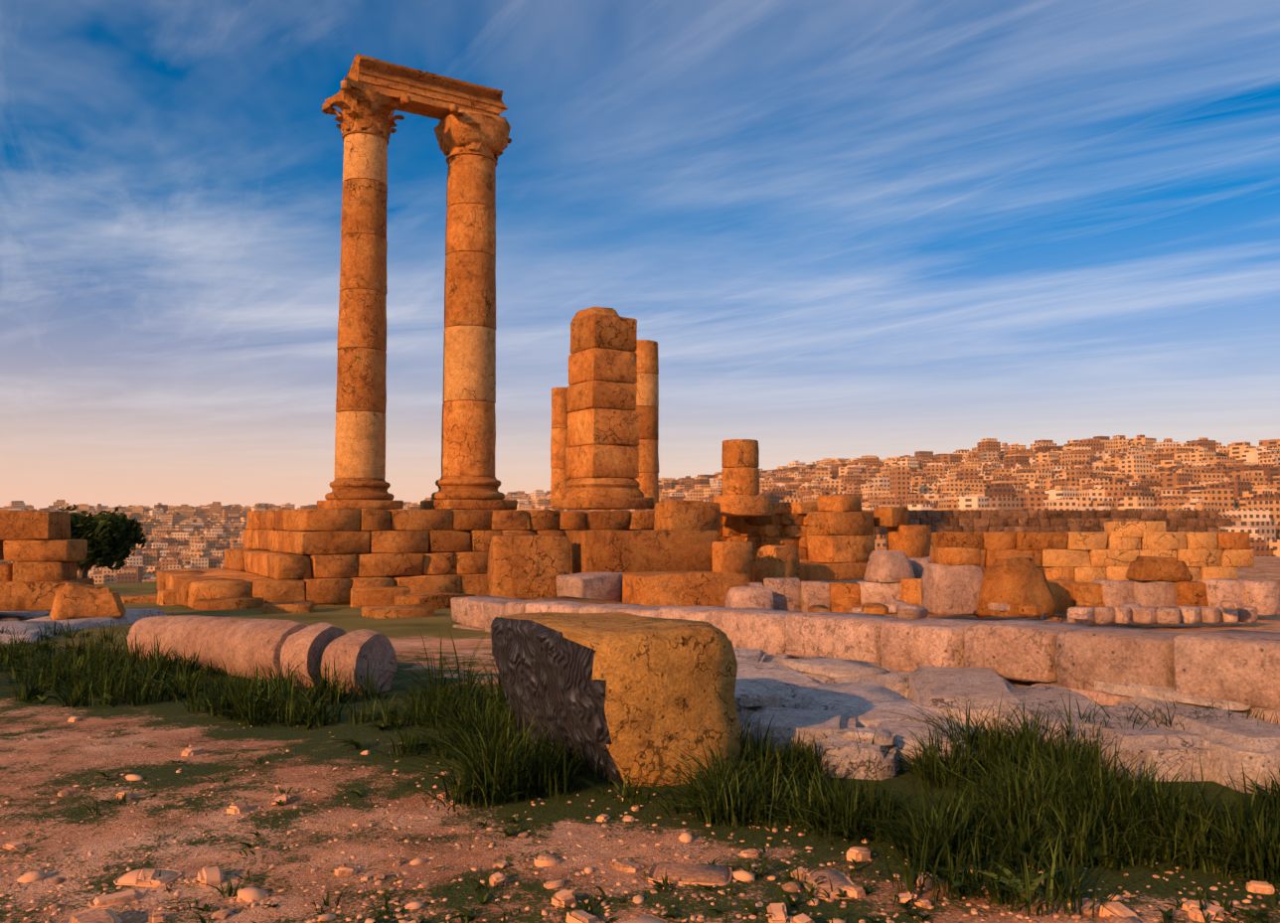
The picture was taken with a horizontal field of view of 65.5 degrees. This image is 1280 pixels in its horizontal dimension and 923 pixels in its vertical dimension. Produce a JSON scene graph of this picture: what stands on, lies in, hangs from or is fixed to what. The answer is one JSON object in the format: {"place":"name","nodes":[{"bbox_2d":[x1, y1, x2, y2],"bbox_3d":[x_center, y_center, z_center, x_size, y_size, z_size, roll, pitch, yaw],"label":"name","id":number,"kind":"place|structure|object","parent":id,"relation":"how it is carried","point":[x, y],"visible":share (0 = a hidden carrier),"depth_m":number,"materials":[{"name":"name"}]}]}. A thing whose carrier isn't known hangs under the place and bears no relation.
{"place":"outdoors","nodes":[
{"label":"outdoors","id":0,"kind":"place"},
{"bbox_2d":[0,553,1279,922],"bbox_3d":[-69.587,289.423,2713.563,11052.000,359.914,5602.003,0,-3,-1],"label":"ground","id":1,"kind":"structure","parent":0,"point":[36,762],"depth_m":5.14,"materials":[{"name":"brown soil"}]},
{"bbox_2d":[0,510,126,620],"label":"remnant wall blocks","id":2,"kind":"structure","parent":1,"relation":"on","point":[44,552],"depth_m":20.52,"materials":[{"name":"stone"}]},
{"bbox_2d":[56,503,147,578],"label":"tree","id":3,"kind":"object","parent":1,"relation":"on","point":[114,537],"depth_m":44.40,"materials":[{"name":"green plant"}]},
{"bbox_2d":[126,615,397,694],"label":"fallen column","id":4,"kind":"structure","parent":1,"relation":"on","point":[240,645],"depth_m":10.77,"materials":[{"name":"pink stone"}]},
{"bbox_2d":[120,508,654,619],"bbox_3d":[-4.020,3.567,35.069,23.984,3.673,16.395,3,-5,-44],"label":"temple podium","id":5,"kind":"object","parent":1,"relation":"on","point":[376,563],"visible":0.69,"depth_m":30.01,"materials":[{"name":"beige stone"}]},
{"bbox_2d":[317,53,517,510],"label":"temple columns","id":6,"kind":"structure","parent":5,"relation":"on","point":[472,128],"depth_m":32.72,"materials":[{"name":"beige stone"}]},
{"bbox_2d":[490,612,740,788],"bbox_3d":[-0.022,1.626,6.755,1.554,1.115,1.545,2,-4,-31],"label":"stone block","id":7,"kind":"object","parent":1,"relation":"on","point":[623,689],"depth_m":6.09,"materials":[{"name":"stone"}]},
{"bbox_2d":[0,612,1279,922],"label":"grass tufts","id":8,"kind":"object","parent":1,"relation":"on","point":[1032,793],"visible":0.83,"depth_m":5.50,"materials":[{"name":"green plant"}]},
{"bbox_2d":[0,608,1279,795],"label":"rock slabs","id":9,"kind":"structure","parent":1,"relation":"on","point":[794,695],"depth_m":7.38,"materials":[{"name":"grey stone"}]},
{"bbox_2d":[0,696,1279,922],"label":"gravel pebbles","id":10,"kind":"object","parent":1,"relation":"on","point":[680,876],"visible":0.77,"depth_m":4.30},
{"bbox_2d":[450,494,1279,625],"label":"ruined stone walls","id":11,"kind":"structure","parent":1,"relation":"on","point":[1166,566],"depth_m":24.62,"materials":[{"name":"stone"}]},
{"bbox_2d":[550,307,774,516],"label":"broken columns","id":12,"kind":"structure","parent":11,"relation":"on","point":[604,443],"depth_m":30.75,"materials":[{"name":"stone"}]},
{"bbox_2d":[452,598,1279,724],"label":"terrace wall slabs","id":13,"kind":"structure","parent":1,"relation":"on","point":[1240,666],"depth_m":9.12,"materials":[{"name":"grey stone"}]},
{"bbox_2d":[0,434,1279,584],"bbox_3d":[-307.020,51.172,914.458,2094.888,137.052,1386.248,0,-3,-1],"label":"amman city buildings","id":14,"kind":"structure","parent":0,"point":[1141,472],"depth_m":707.85,"materials":[{"name":"beige concrete"}]},
{"bbox_2d":[0,0,1279,509],"label":"sky","id":15,"kind":"structure","parent":0,"point":[882,230],"materials":[{"name":"blue"}]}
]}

